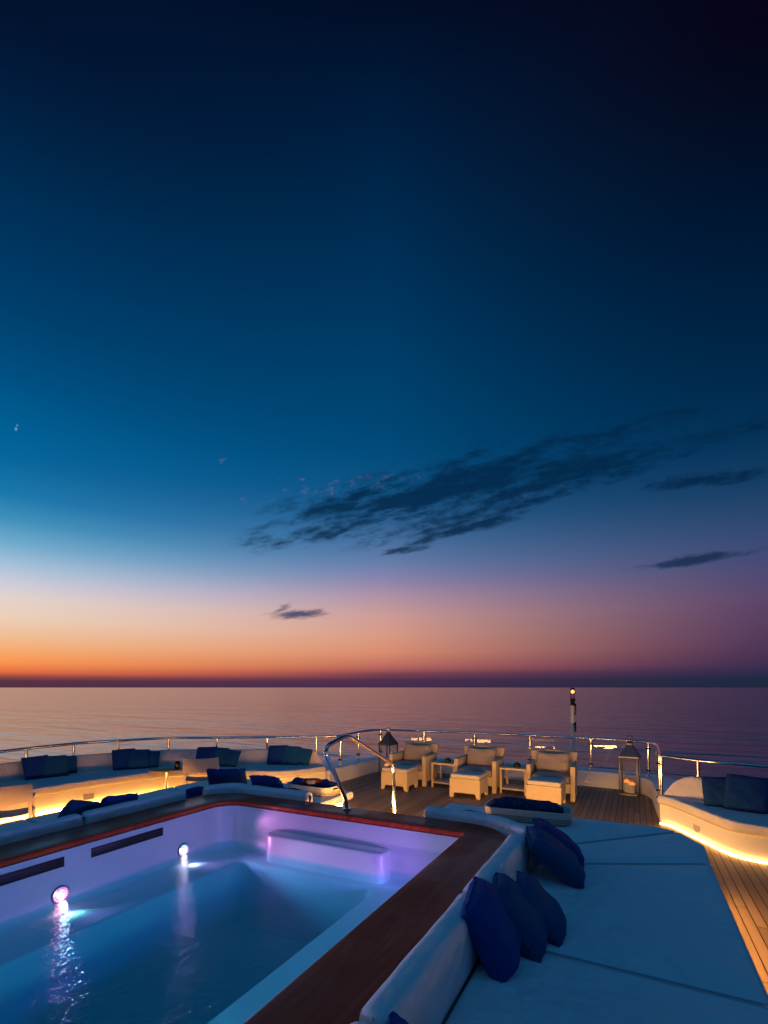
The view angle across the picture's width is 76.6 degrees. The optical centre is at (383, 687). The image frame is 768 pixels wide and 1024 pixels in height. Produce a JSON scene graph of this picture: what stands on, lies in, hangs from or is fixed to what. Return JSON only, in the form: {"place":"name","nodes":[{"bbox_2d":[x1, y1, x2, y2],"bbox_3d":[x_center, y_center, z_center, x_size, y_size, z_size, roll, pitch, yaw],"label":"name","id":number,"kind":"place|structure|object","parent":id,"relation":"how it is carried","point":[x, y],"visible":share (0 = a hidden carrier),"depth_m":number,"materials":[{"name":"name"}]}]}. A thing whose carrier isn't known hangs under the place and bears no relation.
{"place":"outdoors","nodes":[
{"label":"outdoors","id":0,"kind":"place"},
{"bbox_2d":[0,688,767,779],"bbox_3d":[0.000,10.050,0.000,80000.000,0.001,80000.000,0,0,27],"label":"sea","id":1,"kind":"structure","parent":0,"point":[725,724],"depth_m":147.54,"materials":[{"name":"blue liquid"}]},
{"bbox_3d":[-0.791,6.560,4.258,16.522,8.980,17.850,0,0,27],"label":"yacht hull","id":2,"kind":"object","parent":1,"relation":"on","visible":0},
{"bbox_2d":[570,688,575,750],"bbox_3d":[4.508,1.619,11.591,0.144,3.222,0.124,0,0,27],"label":"mast light","id":3,"kind":"object","parent":2,"relation":"attached to","point":[572,720],"visible":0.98,"depth_m":11.56,"materials":[{"name":"white paint"}]},
{"bbox_2d":[0,772,767,993],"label":"deck","id":4,"kind":"structure","parent":0,"point":[743,885],"depth_m":7.97,"materials":[{"name":"brown wood"}]},
{"bbox_2d":[0,783,36,818],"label":"canvas chair","id":5,"kind":"object","parent":4,"relation":"on","point":[24,793],"visible":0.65,"depth_m":6.29,"materials":[{"name":"white fabric"}]},
{"bbox_2d":[0,749,325,822],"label":"bench sofa","id":6,"kind":"object","parent":4,"relation":"on","point":[96,777],"visible":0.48,"depth_m":9.03,"materials":[{"name":"fabric"}]},
{"bbox_2d":[21,755,47,779],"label":"throw pillow","id":7,"kind":"object","parent":6,"relation":"on","point":[33,767],"visible":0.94,"depth_m":8.44,"materials":[{"name":"blue fabric"}]},
{"bbox_2d":[42,755,68,777],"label":"throw pillow","id":8,"kind":"object","parent":6,"relation":"on","point":[55,766],"visible":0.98,"depth_m":8.68,"materials":[{"name":"blue fabric"}]},
{"bbox_2d":[67,756,76,773],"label":"throw pillow","id":9,"kind":"object","parent":6,"relation":"on","point":[72,764],"visible":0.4,"depth_m":9.04,"materials":[{"name":"blue fabric"}]},
{"bbox_2d":[112,748,134,769],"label":"throw pillow","id":10,"kind":"object","parent":6,"relation":"on","point":[120,759],"visible":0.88,"depth_m":9.40,"materials":[{"name":"blue fabric"}]},
{"bbox_2d":[126,749,149,769],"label":"throw pillow","id":11,"kind":"object","parent":6,"relation":"on","point":[139,758],"visible":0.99,"depth_m":9.54,"materials":[{"name":"blue fabric"}]},
{"bbox_2d":[150,751,159,767],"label":"throw pillow","id":12,"kind":"object","parent":6,"relation":"on","point":[154,758],"visible":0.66,"depth_m":9.71,"materials":[{"name":"blue fabric"}]},
{"bbox_2d":[196,746,216,758],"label":"throw pillow","id":13,"kind":"object","parent":6,"relation":"on","point":[205,752],"visible":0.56,"depth_m":9.84,"materials":[{"name":"blue fabric"}]},
{"bbox_2d":[214,747,229,766],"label":"throw pillow","id":14,"kind":"object","parent":6,"relation":"on","point":[220,752],"visible":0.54,"depth_m":9.83,"materials":[{"name":"blue fabric"}]},
{"bbox_2d":[223,750,240,766],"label":"throw pillow","id":15,"kind":"object","parent":6,"relation":"on","point":[231,758],"visible":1,"depth_m":9.77,"materials":[{"name":"blue fabric"}]},
{"bbox_2d":[267,745,287,764],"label":"throw pillow","id":16,"kind":"object","parent":6,"relation":"on","point":[276,754],"visible":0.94,"depth_m":10.08,"materials":[{"name":"blue fabric"}]},
{"bbox_2d":[281,746,301,764],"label":"throw pillow","id":17,"kind":"object","parent":6,"relation":"on","point":[290,757],"visible":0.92,"depth_m":10.04,"materials":[{"name":"blue fabric"}]},
{"bbox_2d":[296,748,312,764],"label":"throw pillow","id":18,"kind":"object","parent":6,"relation":"on","point":[303,756],"visible":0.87,"depth_m":10.00,"materials":[{"name":"blue fabric"}]},
{"bbox_2d":[148,766,182,787],"bbox_3d":[-3.988,1.768,8.909,0.600,0.565,0.600,0,0,27],"label":"wooden table","id":19,"kind":"object","parent":4,"relation":"on","point":[164,769],"visible":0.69,"depth_m":8.88,"materials":[{"name":"brown wood"}]},
{"bbox_2d":[175,761,179,768],"bbox_3d":[-3.783,1.414,8.893,0.090,0.140,0.089,0,0,27],"label":"black jar","id":20,"kind":"object","parent":19,"relation":"on","point":[177,764],"visible":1,"depth_m":8.86,"materials":[{"name":"black ceramic"}]},
{"bbox_2d":[0,779,352,844],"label":"sun daybed","id":21,"kind":"object","parent":4,"relation":"on","point":[17,830],"visible":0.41,"depth_m":5.68,"materials":[{"name":"grey fabric"}]},
{"bbox_2d":[57,799,99,817],"bbox_3d":[-3.222,1.369,5.090,0.197,0.408,0.408,23,-11,16],"label":"throw pillow","id":22,"kind":"object","parent":21,"relation":"on","point":[73,806],"visible":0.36,"depth_m":4.97,"materials":[{"name":"blue fabric"}]},
{"bbox_2d":[100,792,137,807],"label":"throw pillow","id":23,"kind":"object","parent":21,"relation":"on","point":[109,800],"visible":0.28,"depth_m":5.34,"materials":[{"name":"blue fabric"}]},
{"bbox_2d":[186,786,204,798],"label":"throw pillow","id":24,"kind":"object","parent":21,"relation":"on","point":[192,792],"visible":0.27,"depth_m":6.33,"materials":[{"name":"blue fabric"}]},
{"bbox_2d":[206,768,246,784],"bbox_3d":[-2.196,1.371,6.843,0.537,0.538,0.199,0,30,-3],"label":"throw pillow","id":25,"kind":"object","parent":21,"relation":"on","point":[221,776],"visible":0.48,"depth_m":6.71,"materials":[{"name":"blue fabric"}]},
{"bbox_2d":[249,775,283,787],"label":"throw pillow","id":26,"kind":"object","parent":21,"relation":"on","point":[267,781],"visible":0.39,"depth_m":6.28,"materials":[{"name":"blue fabric"}]},
{"bbox_2d":[287,781,339,797],"bbox_3d":[-1.054,1.517,7.311,0.820,0.150,0.440,0,0,31],"label":"basket","id":27,"kind":"object","parent":21,"relation":"on","point":[324,792],"visible":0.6,"depth_m":7.05,"materials":[{"name":"beige"}]},
{"bbox_2d":[291,777,309,785],"bbox_3d":[-1.252,1.453,7.408,0.340,0.146,0.186,0,0,41],"label":"rolled towel","id":28,"kind":"object","parent":27,"relation":"in","point":[297,780],"visible":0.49,"depth_m":7.38,"materials":[{"name":"blue fabric"}]},
{"bbox_2d":[306,780,315,784],"bbox_3d":[-1.073,1.403,7.184,0.140,0.085,0.110,0,0,29],"label":"rolled towel","id":29,"kind":"object","parent":27,"relation":"in","point":[310,782],"visible":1,"depth_m":7.14,"materials":[{"name":"beige fabric"}]},
{"bbox_2d":[302,778,322,784],"bbox_3d":[-1.065,1.401,7.232,0.300,0.100,0.133,0,0,11],"label":"rolled towel","id":30,"kind":"object","parent":27,"relation":"in","point":[318,780],"visible":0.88,"depth_m":7.21,"materials":[{"name":"red fabric"}]},
{"bbox_2d":[313,779,336,787],"bbox_3d":[-0.870,1.454,7.228,0.360,0.151,0.200,0,0,23],"label":"rolled towel","id":31,"kind":"object","parent":27,"relation":"in","point":[325,784],"visible":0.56,"depth_m":7.15,"materials":[{"name":"blue fabric"}]},
{"bbox_2d":[183,757,219,784],"bbox_3d":[-3.309,1.650,8.829,0.600,0.800,0.541,0,0,-17],"label":"canvas chair","id":32,"kind":"object","parent":4,"relation":"on","point":[196,765],"visible":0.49,"depth_m":8.58,"materials":[{"name":"white fabric"}]},
{"bbox_2d":[0,793,505,1023],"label":"plunge pool","id":33,"kind":"structure","parent":4,"relation":"on","point":[330,957],"depth_m":4.35,"materials":[{"name":"blue liquid"}]},
{"bbox_2d":[4,840,399,993],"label":"pool water","id":34,"kind":"structure","parent":33,"relation":"in","point":[194,887],"depth_m":4.69,"materials":[{"name":"blue liquid"}]},
{"bbox_2d":[324,734,395,812],"bbox_3d":[-0.233,1.285,5.737,0.100,1.530,1.654,0,0,27],"label":"pool handrail","id":35,"kind":"object","parent":33,"relation":"on","point":[332,768],"visible":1,"depth_m":5.37,"materials":[{"name":"silver metal"}]},
{"bbox_2d":[378,727,398,775],"bbox_3d":[0.100,1.484,11.345,0.344,1.131,0.344,0,0,37],"label":"lantern","id":36,"kind":"object","parent":4,"relation":"on","point":[388,738],"visible":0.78,"depth_m":11.29,"materials":[{"name":"metal"}]},
{"bbox_2d":[381,764,417,791],"bbox_3d":[0.322,1.829,9.924,0.582,0.442,0.504,0,0,29],"label":"ottoman","id":37,"kind":"object","parent":4,"relation":"on","point":[406,776],"visible":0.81,"depth_m":9.75,"materials":[{"name":"beige fabric"}]},
{"bbox_2d":[389,741,438,786],"bbox_3d":[0.671,1.635,10.576,0.857,0.830,0.788,0,0,29],"label":"armchair","id":38,"kind":"object","parent":4,"relation":"on","point":[421,756],"visible":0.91,"depth_m":10.54,"materials":[{"name":"beige wicker"}]},
{"bbox_2d":[431,759,453,786],"bbox_3d":[1.314,1.798,10.103,0.514,0.505,0.484,0,0,30],"label":"side table","id":39,"kind":"object","parent":4,"relation":"on","point":[440,762],"visible":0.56,"depth_m":10.02,"materials":[{"name":"beige wicker"}]},
{"bbox_2d":[450,770,487,799],"bbox_3d":[1.611,1.829,9.220,0.582,0.442,0.504,0,0,29],"label":"ottoman","id":40,"kind":"object","parent":4,"relation":"on","point":[470,782],"visible":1,"depth_m":9.03,"materials":[{"name":"beige fabric"}]},
{"bbox_2d":[454,745,504,793],"bbox_3d":[1.961,1.635,9.921,0.857,0.830,0.788,0,0,27],"label":"armchair","id":41,"kind":"object","parent":4,"relation":"on","point":[488,759],"visible":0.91,"depth_m":9.89,"materials":[{"name":"beige wicker"}]},
{"bbox_2d":[322,755,676,821],"bbox_3d":[-0.650,2.040,4.532,14.761,0.620,15.468,0,0,27],"label":"bulwark","id":42,"kind":"object","parent":4,"relation":"on","point":[350,768],"visible":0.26,"depth_m":10.15,"materials":[{"name":"white paint"}]},
{"bbox_2d":[0,735,336,757],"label":"deck railing","id":43,"kind":"object","parent":42,"relation":"on","point":[73,744],"visible":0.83,"depth_m":10.20,"materials":[{"name":"silver metal"}]},
{"bbox_2d":[337,729,660,797],"bbox_3d":[2.081,1.387,10.094,6.345,0.686,2.467,0,0,27],"label":"deck railing","id":44,"kind":"object","parent":42,"relation":"on","point":[658,750],"visible":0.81,"depth_m":10.76,"materials":[{"name":"silver metal"}]},
{"bbox_2d":[659,754,767,794],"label":"deck railing","id":45,"kind":"object","parent":42,"relation":"on","point":[697,761],"visible":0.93,"depth_m":7.09,"materials":[{"name":"silver metal"}]},
{"bbox_2d":[500,764,525,795],"bbox_3d":[2.578,1.798,9.488,0.514,0.505,0.484,0,0,30],"label":"side table","id":46,"kind":"object","parent":4,"relation":"on","point":[507,786],"visible":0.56,"depth_m":9.39,"materials":[{"name":"beige wood"}]},
{"bbox_2d":[513,762,520,766],"bbox_3d":[2.587,1.500,9.461,0.140,0.090,0.140,0,0,27],"label":"ashtray","id":47,"kind":"object","parent":46,"relation":"on","point":[516,764],"visible":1,"depth_m":9.41,"materials":[{"name":"black ceramic"}]},
{"bbox_2d":[526,776,565,804],"bbox_3d":[2.861,1.829,8.575,0.582,0.442,0.504,0,0,29],"label":"ottoman","id":48,"kind":"object","parent":4,"relation":"on","point":[551,789],"visible":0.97,"depth_m":8.38,"materials":[{"name":"white fabric"}]},
{"bbox_2d":[526,749,577,801],"bbox_3d":[3.197,1.635,9.232,0.857,0.830,0.788,0,0,25],"label":"armchair","id":49,"kind":"object","parent":4,"relation":"on","point":[554,763],"visible":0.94,"depth_m":9.22,"materials":[{"name":"beige fabric"}]},
{"bbox_2d":[351,803,767,1023],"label":"sun daybed","id":50,"kind":"object","parent":4,"relation":"on","point":[653,934],"visible":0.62,"depth_m":2.81,"materials":[{"name":"grey fabric"}]},
{"bbox_2d":[385,1011,408,1023],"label":"throw pillow","id":51,"kind":"object","parent":50,"relation":"on","point":[394,1017],"visible":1,"depth_m":1.81,"materials":[{"name":"blue fabric"}]},
{"bbox_2d":[461,876,520,982],"bbox_3d":[0.629,1.383,2.831,0.238,0.448,0.448,-29,-6,17],"label":"throw pillow","id":52,"kind":"object","parent":50,"relation":"on","point":[494,933],"visible":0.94,"depth_m":2.65,"materials":[{"name":"blue fabric"}]},
{"bbox_2d":[492,872,547,962],"bbox_3d":[0.841,1.402,3.029,0.199,0.438,0.438,-41,-9,14],"label":"throw pillow","id":53,"kind":"object","parent":50,"relation":"on","point":[525,915],"visible":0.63,"depth_m":2.87,"materials":[{"name":"blue fabric"}]},
{"bbox_2d":[485,800,572,826],"bbox_3d":[1.734,1.510,5.844,1.000,0.165,0.460,0,0,22],"label":"basket","id":54,"kind":"object","parent":50,"relation":"on","point":[553,819],"visible":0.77,"depth_m":5.64,"materials":[{"name":"beige"}]},
{"bbox_2d":[489,798,524,809],"bbox_3d":[1.505,1.425,5.866,0.460,0.142,0.187,0,0,26],"label":"rolled towel","id":55,"kind":"object","parent":54,"relation":"in","point":[505,803],"visible":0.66,"depth_m":5.83,"materials":[{"name":"blue fabric"}]},
{"bbox_2d":[501,796,557,803],"bbox_3d":[1.748,1.428,5.932,0.700,0.151,0.205,0,0,18],"label":"rolled towel","id":56,"kind":"object","parent":54,"relation":"in","point":[520,799],"visible":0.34,"depth_m":5.93,"materials":[{"name":"blue fabric"}]},
{"bbox_2d":[523,801,563,813],"bbox_3d":[1.862,1.428,5.736,0.480,0.137,0.176,0,0,22],"label":"rolled towel","id":57,"kind":"object","parent":54,"relation":"in","point":[543,807],"visible":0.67,"depth_m":5.68,"materials":[{"name":"blue fabric"}]},
{"bbox_2d":[516,871,566,947],"bbox_3d":[1.024,1.431,3.195,0.164,0.407,0.407,-43,-10,13],"label":"throw pillow","id":58,"kind":"object","parent":50,"relation":"on","point":[540,898],"visible":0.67,"depth_m":3.07,"materials":[{"name":"blue fabric"}]},
{"bbox_2d":[525,825,585,887],"bbox_3d":[1.417,1.400,4.072,0.517,0.216,0.518,38,8,8],"label":"throw pillow","id":59,"kind":"object","parent":50,"relation":"on","point":[557,858],"visible":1,"depth_m":3.86,"materials":[{"name":"blue fabric"}]},
{"bbox_2d":[532,818,584,868],"bbox_3d":[1.610,1.416,4.502,0.497,0.163,0.497,39,6,11],"label":"throw pillow","id":60,"kind":"object","parent":50,"relation":"on","point":[566,840],"visible":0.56,"depth_m":4.35,"materials":[{"name":"blue fabric"}]},
{"bbox_2d":[618,735,640,796],"bbox_3d":[4.698,1.484,9.296,0.344,1.131,0.344,0,0,35],"label":"lantern","id":61,"kind":"object","parent":4,"relation":"on","point":[629,750],"visible":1,"depth_m":9.22,"materials":[{"name":"metal"}]},
{"bbox_2d":[624,778,629,792],"bbox_3d":[4.676,1.874,9.364,0.100,0.280,0.100,0,0,27],"label":"candle","id":62,"kind":"object","parent":61,"relation":"on","point":[626,785],"visible":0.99,"depth_m":9.32,"materials":[{"name":"beige wax"}]},
{"bbox_2d":[629,781,634,793],"bbox_3d":[4.734,1.891,9.278,0.110,0.245,0.110,0,0,27],"label":"candle","id":63,"kind":"object","parent":61,"relation":"on","point":[632,787],"visible":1,"depth_m":9.23,"materials":[{"name":"beige wax"}]},
{"bbox_2d":[657,777,767,864],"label":"bench sofa","id":64,"kind":"object","parent":4,"relation":"on","point":[742,835],"visible":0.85,"depth_m":6.22,"materials":[{"name":"fabric"}]},
{"bbox_2d":[701,777,725,806],"bbox_3d":[4.525,1.400,6.542,0.398,0.398,0.167,-5,-25,29],"label":"throw pillow","id":65,"kind":"object","parent":64,"relation":"on","point":[713,788],"visible":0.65,"depth_m":6.53,"materials":[{"name":"blue fabric"}]},
{"bbox_2d":[723,774,767,813],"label":"throw pillow","id":66,"kind":"object","parent":64,"relation":"on","point":[746,793],"visible":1,"depth_m":6.23,"materials":[{"name":"blue fabric"}]},
{"bbox_2d":[0,0,767,687],"label":"sky","id":67,"kind":"structure","parent":0,"point":[343,343],"materials":[{"name":"blue"}]}
]}

